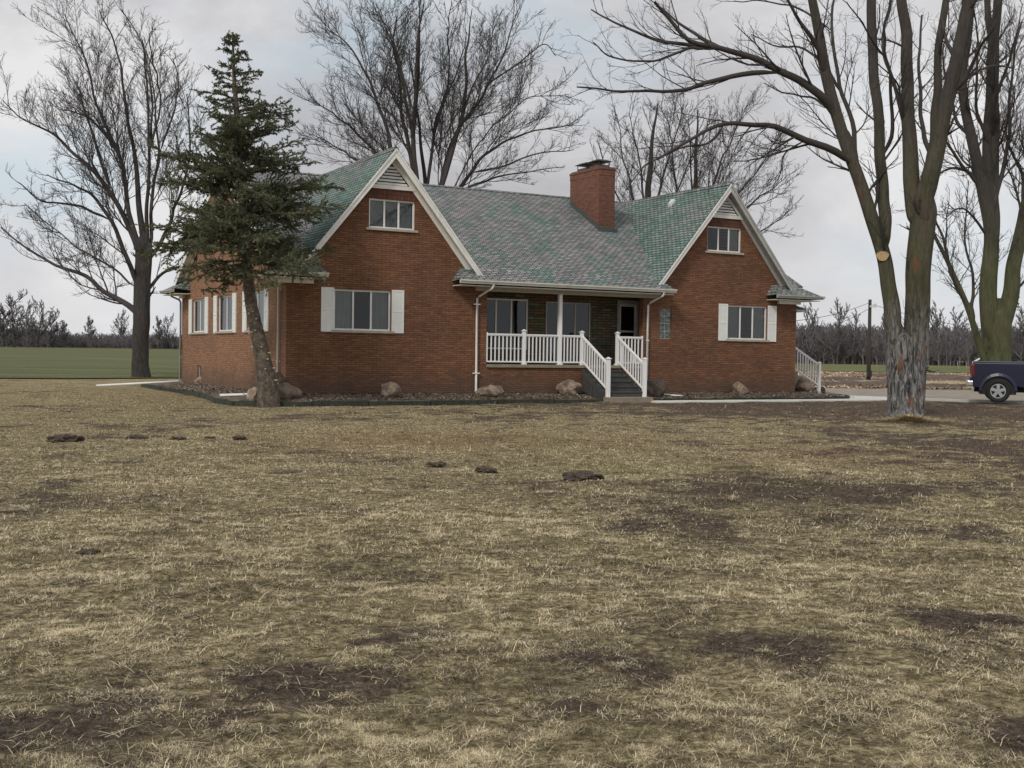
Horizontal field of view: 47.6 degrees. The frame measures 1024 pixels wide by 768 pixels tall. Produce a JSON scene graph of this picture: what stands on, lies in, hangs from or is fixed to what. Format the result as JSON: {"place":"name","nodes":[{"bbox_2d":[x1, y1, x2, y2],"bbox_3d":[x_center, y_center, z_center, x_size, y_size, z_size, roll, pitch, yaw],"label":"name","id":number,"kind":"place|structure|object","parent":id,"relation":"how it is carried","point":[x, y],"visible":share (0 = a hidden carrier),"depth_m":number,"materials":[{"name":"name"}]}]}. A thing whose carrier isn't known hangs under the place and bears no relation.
{"place":"outdoors","nodes":[
{"label":"outdoors","id":0,"kind":"place"},
{"bbox_2d":[0,347,181,377],"bbox_3d":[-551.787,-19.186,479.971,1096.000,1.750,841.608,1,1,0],"label":"wheat field","id":1,"kind":"structure","parent":0,"point":[38,362],"depth_m":104.48,"materials":[{"name":"green plant"}]},
{"bbox_2d":[0,363,1023,767],"bbox_3d":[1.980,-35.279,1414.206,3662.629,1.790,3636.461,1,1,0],"label":"lawn","id":2,"kind":"structure","parent":0,"point":[644,625],"depth_m":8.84,"materials":[{"name":"brown plant"}]},
{"bbox_2d":[0,303,22,346],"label":"bare tree","id":3,"kind":"object","parent":2,"relation":"on","point":[3,326],"visible":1,"depth_m":279.91,"materials":[{"name":"grey plant"}]},
{"bbox_2d":[0,288,34,346],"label":"bare tree","id":4,"kind":"object","parent":2,"relation":"on","point":[11,306],"visible":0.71,"depth_m":284.68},
{"bbox_2d":[14,301,43,347],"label":"bare tree","id":5,"kind":"object","parent":2,"relation":"on","point":[29,329],"visible":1,"depth_m":281.54,"materials":[{"name":"grey plant"}]},
{"bbox_2d":[31,295,52,346],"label":"bare tree","id":6,"kind":"object","parent":2,"relation":"on","point":[42,323],"visible":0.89,"depth_m":289.68,"materials":[{"name":"grey plant"}]},
{"bbox_2d":[38,307,65,346],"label":"bare tree","id":7,"kind":"object","parent":2,"relation":"on","point":[54,329],"visible":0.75,"depth_m":299.82,"materials":[{"name":"grey plant"}]},
{"bbox_2d":[55,320,70,347],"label":"bare tree","id":8,"kind":"object","parent":2,"relation":"on","point":[63,337],"visible":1,"depth_m":295.72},
{"bbox_2d":[47,433,84,442],"bbox_3d":[-7.942,0.953,20.667,0.653,0.164,0.650,1,1,0],"label":"molehill","id":9,"kind":"object","parent":2,"relation":"on","point":[57,438],"visible":0.99,"depth_m":20.52,"materials":[{"name":"soil"}]},
{"bbox_2d":[79,315,96,347],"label":"bare tree","id":10,"kind":"object","parent":2,"relation":"on","point":[89,323],"visible":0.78,"depth_m":309.54,"materials":[{"name":"grey plant"}]},
{"bbox_2d":[75,548,100,554],"bbox_3d":[-3.396,1.337,9.295,0.186,0.040,0.166,1,1,0],"label":"molehill","id":11,"kind":"object","parent":2,"relation":"on","point":[92,551],"visible":1,"depth_m":9.26,"materials":[{"name":"soil"}]},
{"bbox_2d":[0,328,181,348],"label":"hedgerow","id":12,"kind":"object","parent":2,"relation":"on","point":[103,341],"visible":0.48,"depth_m":302.83,"materials":[{"name":"plant"}]},
{"bbox_2d":[0,0,215,376],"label":"bare tree","id":13,"kind":"object","parent":2,"relation":"on","point":[143,285],"visible":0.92,"depth_m":65.85,"materials":[{"name":"brown plant"}]},
{"bbox_2d":[110,308,132,339],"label":"bare tree","id":14,"kind":"object","parent":2,"relation":"on","point":[122,329],"visible":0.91,"depth_m":314.58,"materials":[{"name":"grey plant"}]},
{"bbox_2d":[126,434,148,438],"bbox_3d":[-6.870,0.967,21.301,0.384,0.099,0.326,2,2,28],"label":"molehill","id":15,"kind":"object","parent":2,"relation":"on","point":[135,436],"visible":0.99,"depth_m":21.23,"materials":[{"name":"soil"}]},
{"bbox_2d":[151,315,163,348],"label":"bare tree","id":16,"kind":"object","parent":2,"relation":"on","point":[157,335],"visible":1,"depth_m":299.46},
{"bbox_2d":[161,313,178,347],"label":"bare tree","id":17,"kind":"object","parent":2,"relation":"on","point":[167,328],"visible":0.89,"depth_m":304.68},
{"bbox_2d":[169,436,185,439],"bbox_3d":[-6.122,0.986,21.227,0.276,0.078,0.259,1,2,20],"label":"molehill","id":18,"kind":"object","parent":2,"relation":"on","point":[177,438],"visible":0.98,"depth_m":21.16,"materials":[{"name":"soil"}]},
{"bbox_2d":[232,435,246,438],"bbox_3d":[-5.085,0.990,21.657,0.289,0.078,0.286,1,1,0],"label":"molehill","id":19,"kind":"object","parent":2,"relation":"on","point":[239,437],"visible":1,"depth_m":21.55,"materials":[{"name":"soil"}]},
{"bbox_2d":[141,384,599,406],"bbox_3d":[-9.122,0.523,40.889,10.314,0.448,22.106,-2,3,-60],"label":"bed edging","id":20,"kind":"object","parent":2,"relation":"on","point":[212,399],"visible":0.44,"depth_m":36.67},
{"bbox_2d":[151,380,594,401],"bbox_3d":[-6.869,0.186,45.102,12.797,0.178,18.900,0,2,-29],"label":"mulch bed","id":21,"kind":"object","parent":2,"relation":"on","point":[230,398],"visible":0.56,"depth_m":37.96,"materials":[{"name":"soil"}]},
{"bbox_2d":[193,377,200,383],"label":"boulder","id":22,"kind":"object","parent":21,"relation":"on","point":[197,380],"visible":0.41,"depth_m":45.84,"materials":[{"name":"stone"}]},
{"bbox_2d":[130,31,346,407],"bbox_3d":[-7.566,-4.789,34.094,6.350,11.208,6.965,0,2,-30],"label":"spruce tree","id":23,"kind":"object","parent":21,"relation":"on","point":[264,202],"visible":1,"depth_m":33.69,"materials":[{"name":"green plant"}]},
{"bbox_2d":[246,387,256,400],"bbox_3d":[-7.676,0.359,34.614,0.359,0.550,0.509,2,2,44],"label":"boulder","id":24,"kind":"object","parent":21,"relation":"on","point":[251,394],"visible":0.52,"depth_m":34.46,"materials":[{"name":"stone"}]},
{"bbox_2d":[275,372,284,383],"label":"boulder","id":25,"kind":"object","parent":21,"relation":"on","point":[279,376],"visible":0.38,"depth_m":35.84,"materials":[{"name":"brown stone"}]},
{"bbox_2d":[278,382,301,398],"bbox_3d":[-6.856,0.256,35.348,0.920,0.602,0.650,-2,3,-62],"label":"boulder","id":26,"kind":"object","parent":21,"relation":"on","point":[287,390],"visible":0.56,"depth_m":35.12,"materials":[{"name":"brown stone"}]},
{"bbox_2d":[380,381,400,396],"bbox_3d":[-3.843,0.216,37.007,0.692,0.595,0.594,1,1,-11],"label":"boulder","id":27,"kind":"object","parent":21,"relation":"on","point":[390,389],"visible":0.94,"depth_m":36.84,"materials":[{"name":"brown stone"}]},
{"bbox_2d":[479,385,503,396],"bbox_3d":[-0.681,0.260,38.817,0.823,0.495,0.597,-1,2,-53],"label":"boulder","id":28,"kind":"object","parent":21,"relation":"on","point":[492,391],"visible":0.86,"depth_m":38.61,"materials":[{"name":"stone"}]},
{"bbox_2d":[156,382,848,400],"bbox_3d":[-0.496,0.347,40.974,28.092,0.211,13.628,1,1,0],"label":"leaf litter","id":29,"kind":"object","parent":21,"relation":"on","point":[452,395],"visible":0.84,"depth_m":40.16,"materials":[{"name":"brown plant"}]},
{"bbox_2d":[556,379,582,394],"bbox_3d":[2.042,0.161,40.913,1.178,0.673,0.638,0,2,-34],"label":"boulder","id":30,"kind":"object","parent":21,"relation":"on","point":[569,386],"visible":0.86,"depth_m":40.68,"materials":[{"name":"stone"}]},
{"bbox_2d":[277,0,594,188],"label":"bare tree","id":31,"kind":"object","parent":2,"relation":"on","point":[413,118],"visible":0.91,"depth_m":69.42,"materials":[{"name":"brown plant"}]},
{"bbox_2d":[426,461,445,465],"bbox_3d":[-1.116,1.164,17.034,0.296,0.068,0.274,1,1,0],"label":"molehill","id":32,"kind":"object","parent":2,"relation":"on","point":[440,463],"visible":1,"depth_m":16.99,"materials":[{"name":"soil"}]},
{"bbox_2d":[96,146,824,402],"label":"brick house","id":33,"kind":"structure","parent":2,"relation":"on","point":[592,287],"depth_m":42.32,"materials":[{"name":"red brick"}]},
{"bbox_2d":[190,299,204,333],"bbox_3d":[-12.387,-2.671,46.152,0.251,1.385,2.350,0,2,-29],"label":"window","id":34,"kind":"structure","parent":33,"relation":"in","point":[195,332],"depth_m":46.14,"materials":[{"name":"white paint"}]},
{"bbox_2d":[215,295,232,333],"bbox_3d":[-10.514,-2.556,42.664,0.180,1.385,2.370,0,2,-29],"label":"window","id":35,"kind":"structure","parent":33,"relation":"in","point":[220,331],"depth_m":43.06,"materials":[{"name":"white paint"}]},
{"bbox_2d":[244,290,265,332],"bbox_3d":[-8.595,-2.442,39.242,0.252,1.385,2.300,0,2,-29],"label":"window","id":36,"kind":"structure","parent":33,"relation":"in","point":[261,295],"depth_m":39.19,"materials":[{"name":"white paint"}]},
{"bbox_2d":[331,289,393,333],"bbox_3d":[-4.854,-2.348,37.585,2.160,1.385,0.252,0,2,-29],"label":"window","id":37,"kind":"structure","parent":33,"relation":"in","point":[343,298],"depth_m":37.53,"materials":[{"name":"white paint"}]},
{"bbox_2d":[366,198,417,232],"bbox_3d":[-3.946,-5.507,37.976,1.820,1.025,0.252,0,2,-29],"label":"window","id":38,"kind":"structure","parent":33,"relation":"in","point":[384,215],"depth_m":38.05,"materials":[{"name":"white paint"}]},
{"bbox_2d":[487,298,527,349],"bbox_3d":[-0.313,-2.167,41.901,1.980,1.820,0.060,0,2,-29],"label":"window","id":39,"kind":"structure","parent":33,"relation":"in","point":[526,325],"depth_m":42.02,"materials":[{"name":"white paint"}]},
{"bbox_2d":[545,301,590,363],"bbox_3d":[2.076,-1.898,43.213,1.940,2.280,0.060,0,2,-29],"label":"sliding door","id":40,"kind":"structure","parent":33,"relation":"in","point":[589,304],"depth_m":43.33,"materials":[{"name":"white glass"}]},
{"bbox_2d":[617,300,638,364],"bbox_3d":[4.395,-1.963,44.487,0.960,2.470,0.210,0,2,-29],"label":"storm door","id":41,"kind":"structure","parent":33,"relation":"in","point":[627,310],"depth_m":44.56,"materials":[{"name":"white metal"}]},
{"bbox_2d":[659,308,670,338],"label":"glass block window","id":42,"kind":"structure","parent":33,"relation":"in","point":[665,313],"depth_m":43.37,"materials":[{"name":"glass"}]},
{"bbox_2d":[705,226,743,254],"bbox_3d":[8.126,-5.508,44.600,1.840,1.025,0.252,0,2,-29],"label":"window","id":43,"kind":"structure","parent":33,"relation":"in","point":[731,232],"depth_m":44.85,"materials":[{"name":"white paint"}]},
{"bbox_2d":[726,305,769,341],"bbox_3d":[9.136,-2.350,45.261,2.180,1.385,0.252,0,2,-29],"label":"window","id":44,"kind":"structure","parent":33,"relation":"in","point":[756,322],"depth_m":45.41,"materials":[{"name":"white paint"}]},
{"bbox_2d":[475,466,496,472],"bbox_3d":[-0.362,1.188,16.234,0.320,0.091,0.335,1,1,0],"label":"molehill","id":45,"kind":"object","parent":2,"relation":"on","point":[482,469],"visible":1,"depth_m":16.13,"materials":[{"name":"soil"}]},
{"bbox_2d":[562,470,603,480],"bbox_3d":[0.956,1.216,15.486,0.562,0.144,0.556,1,1,0],"label":"molehill","id":46,"kind":"object","parent":2,"relation":"on","point":[580,475],"visible":0.94,"depth_m":15.31,"materials":[{"name":"soil"}]},
{"bbox_2d":[589,85,725,201],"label":"bare tree","id":47,"kind":"object","parent":2,"relation":"on","point":[648,181],"visible":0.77,"depth_m":77.40,"materials":[{"name":"brown plant"}]},
{"bbox_2d":[639,74,810,237],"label":"bare tree","id":48,"kind":"object","parent":2,"relation":"on","point":[696,183],"visible":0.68,"depth_m":79.85,"materials":[{"name":"brown plant"}]},
{"bbox_2d":[653,392,842,397],"bbox_3d":[9.123,0.382,46.098,12.600,0.178,4.548,0,2,-29],"label":"mulch bed","id":49,"kind":"object","parent":2,"relation":"on","point":[749,395],"visible":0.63,"depth_m":44.17,"materials":[{"name":"soil"}]},
{"bbox_2d":[639,379,666,396],"bbox_3d":[5.082,0.174,41.980,0.996,0.727,0.755,1,2,19],"label":"boulder","id":50,"kind":"object","parent":49,"relation":"on","point":[656,388],"visible":0.63,"depth_m":41.75,"materials":[{"name":"brown stone"}]},
{"bbox_2d":[732,381,748,393],"bbox_3d":[8.786,0.225,44.601,0.668,0.653,0.505,1,1,11],"label":"boulder","id":51,"kind":"object","parent":49,"relation":"on","point":[739,387],"visible":0.78,"depth_m":44.42,"materials":[{"name":"brown stone"}]},
{"bbox_2d":[795,379,814,392],"bbox_3d":[12.173,0.137,48.549,0.848,0.737,0.968,2,2,34],"label":"boulder","id":52,"kind":"object","parent":49,"relation":"on","point":[804,385],"visible":0.66,"depth_m":48.27,"materials":[{"name":"brown stone"}]},
{"bbox_2d":[653,393,849,399],"bbox_3d":[10.444,0.686,45.134,3.248,0.448,13.243,2,2,41],"label":"bed edging","id":53,"kind":"object","parent":2,"relation":"on","point":[764,398],"visible":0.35,"depth_m":43.32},
{"bbox_2d":[651,397,886,402],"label":"concrete walk","id":54,"kind":"structure","parent":2,"relation":"on","point":[768,400],"depth_m":42.56,"materials":[{"name":"grey concrete"}]},
{"bbox_2d":[561,0,1023,415],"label":"bare maple","id":55,"kind":"object","parent":2,"relation":"on","point":[906,351],"visible":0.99,"depth_m":32.67,"materials":[{"name":"brown plant"}]},
{"bbox_2d":[797,302,824,363],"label":"bare tree","id":56,"kind":"object","parent":2,"relation":"on","point":[812,323],"visible":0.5,"depth_m":309.39,"materials":[{"name":"grey plant"}]},
{"bbox_2d":[817,298,850,363],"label":"bare tree","id":57,"kind":"object","parent":2,"relation":"on","point":[835,347],"visible":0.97,"depth_m":299.48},
{"bbox_2d":[848,307,863,363],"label":"bare tree","id":58,"kind":"object","parent":2,"relation":"on","point":[856,319],"visible":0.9,"depth_m":304.96,"materials":[{"name":"grey plant"}]},
{"bbox_2d":[879,313,883,338],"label":"bare tree","id":59,"kind":"object","parent":2,"relation":"on","point":[882,324],"visible":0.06,"depth_m":330.46,"materials":[{"name":"grey plant"}]},
{"bbox_2d":[795,322,1023,365],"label":"woodland","id":60,"kind":"object","parent":2,"relation":"on","point":[951,348],"visible":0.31,"depth_m":304.13,"materials":[{"name":"plant"}]},
{"bbox_2d":[868,413,970,424],"bbox_3d":[10.244,0.868,30.172,3.107,0.288,3.566,1,1,0],"label":"straw pile","id":61,"kind":"object","parent":2,"relation":"on","point":[910,417],"visible":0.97,"depth_m":30.00,"materials":[{"name":"beige plant"}]},
{"bbox_2d":[929,300,949,348],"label":"bare tree","id":62,"kind":"object","parent":2,"relation":"on","point":[936,320],"visible":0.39,"depth_m":329.09,"materials":[{"name":"grey plant"}]},
{"bbox_2d":[946,307,968,361],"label":"bare tree","id":63,"kind":"object","parent":2,"relation":"on","point":[958,318],"visible":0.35,"depth_m":338.65,"materials":[{"name":"grey plant"}]},
{"bbox_2d":[892,0,1023,361],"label":"bare tree","id":64,"kind":"object","parent":2,"relation":"on","point":[997,315],"visible":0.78,"depth_m":57.45,"materials":[{"name":"brown plant"}]},
{"bbox_2d":[1012,297,1023,361],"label":"bare tree","id":65,"kind":"object","parent":2,"relation":"on","point":[1021,325],"visible":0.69,"depth_m":299.59,"materials":[{"name":"plant"}]},
{"bbox_2d":[0,0,1023,338],"label":"sky","id":66,"kind":"structure","parent":0,"point":[835,257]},
{"bbox_2d":[795,364,969,372],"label":"grass field","id":67,"kind":"structure","parent":0,"point":[880,368],"depth_m":190.11,"materials":[{"name":"green plant"}]},
{"bbox_2d":[795,370,972,389],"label":"stubble ground","id":68,"kind":"structure","parent":0,"point":[858,374],"depth_m":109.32,"materials":[{"name":"brown plant"}]},
{"bbox_2d":[803,376,886,380],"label":"soil bank","id":69,"kind":"structure","parent":68,"relation":"on","point":[837,378],"depth_m":82.14,"materials":[{"name":"brown soil"}]},
{"bbox_2d":[866,299,876,379],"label":"utility pole","id":70,"kind":"object","parent":69,"relation":"on","point":[869,371],"visible":0.9,"depth_m":81.86,"materials":[{"name":"brown wood"}]},
{"bbox_2d":[796,308,869,337],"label":"power line","id":71,"kind":"object","parent":70,"relation":"attached to","point":[833,325],"visible":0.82,"depth_m":70.32,"materials":[{"name":"black metal"}]},
{"bbox_2d":[796,302,869,320],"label":"power line","id":72,"kind":"object","parent":70,"relation":"attached to","point":[832,314],"visible":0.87,"depth_m":72.08,"materials":[{"name":"black metal"}]},
{"bbox_2d":[878,306,1023,333],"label":"power line","id":73,"kind":"object","parent":70,"relation":"attached to","point":[954,324],"visible":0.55,"depth_m":78.05,"materials":[{"name":"black metal"}]},
{"bbox_2d":[808,379,886,385],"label":"soil bank","id":74,"kind":"structure","parent":68,"relation":"on","point":[853,383],"depth_m":68.19,"materials":[{"name":"brown soil"}]},
{"bbox_2d":[856,380,965,383],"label":"soil bank","id":75,"kind":"structure","parent":68,"relation":"on","point":[955,382],"depth_m":74.91,"materials":[{"name":"soil"}]},
{"bbox_2d":[856,373,969,377],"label":"soil bank","id":76,"kind":"structure","parent":68,"relation":"on","point":[927,375],"depth_m":103.33,"materials":[{"name":"brown soil"}]},
{"bbox_2d":[926,383,967,387],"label":"soil bank","id":77,"kind":"structure","parent":68,"relation":"on","point":[942,385],"depth_m":67.84,"materials":[{"name":"brown soil"}]},
{"bbox_2d":[926,376,968,380],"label":"soil bank","id":78,"kind":"structure","parent":68,"relation":"on","point":[959,378],"depth_m":88.34,"materials":[{"name":"brown soil"}]},
{"bbox_2d":[957,386,973,389],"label":"soil bank","id":79,"kind":"structure","parent":68,"relation":"on","point":[971,387],"depth_m":62.85,"materials":[{"name":"soil"}]},
{"bbox_2d":[825,388,1023,400],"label":"gravel driveway","id":80,"kind":"structure","parent":0,"point":[957,394],"depth_m":52.84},
{"bbox_2d":[843,395,1023,403],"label":"driveway kerb","id":81,"kind":"structure","parent":80,"relation":"on","point":[973,401],"depth_m":44.90,"materials":[{"name":"concrete"}]},
{"bbox_2d":[966,361,1023,402],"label":"pickup truck","id":82,"kind":"object","parent":80,"relation":"on","point":[998,381],"visible":1,"depth_m":43.01,"materials":[{"name":"blue paint"}]}
]}

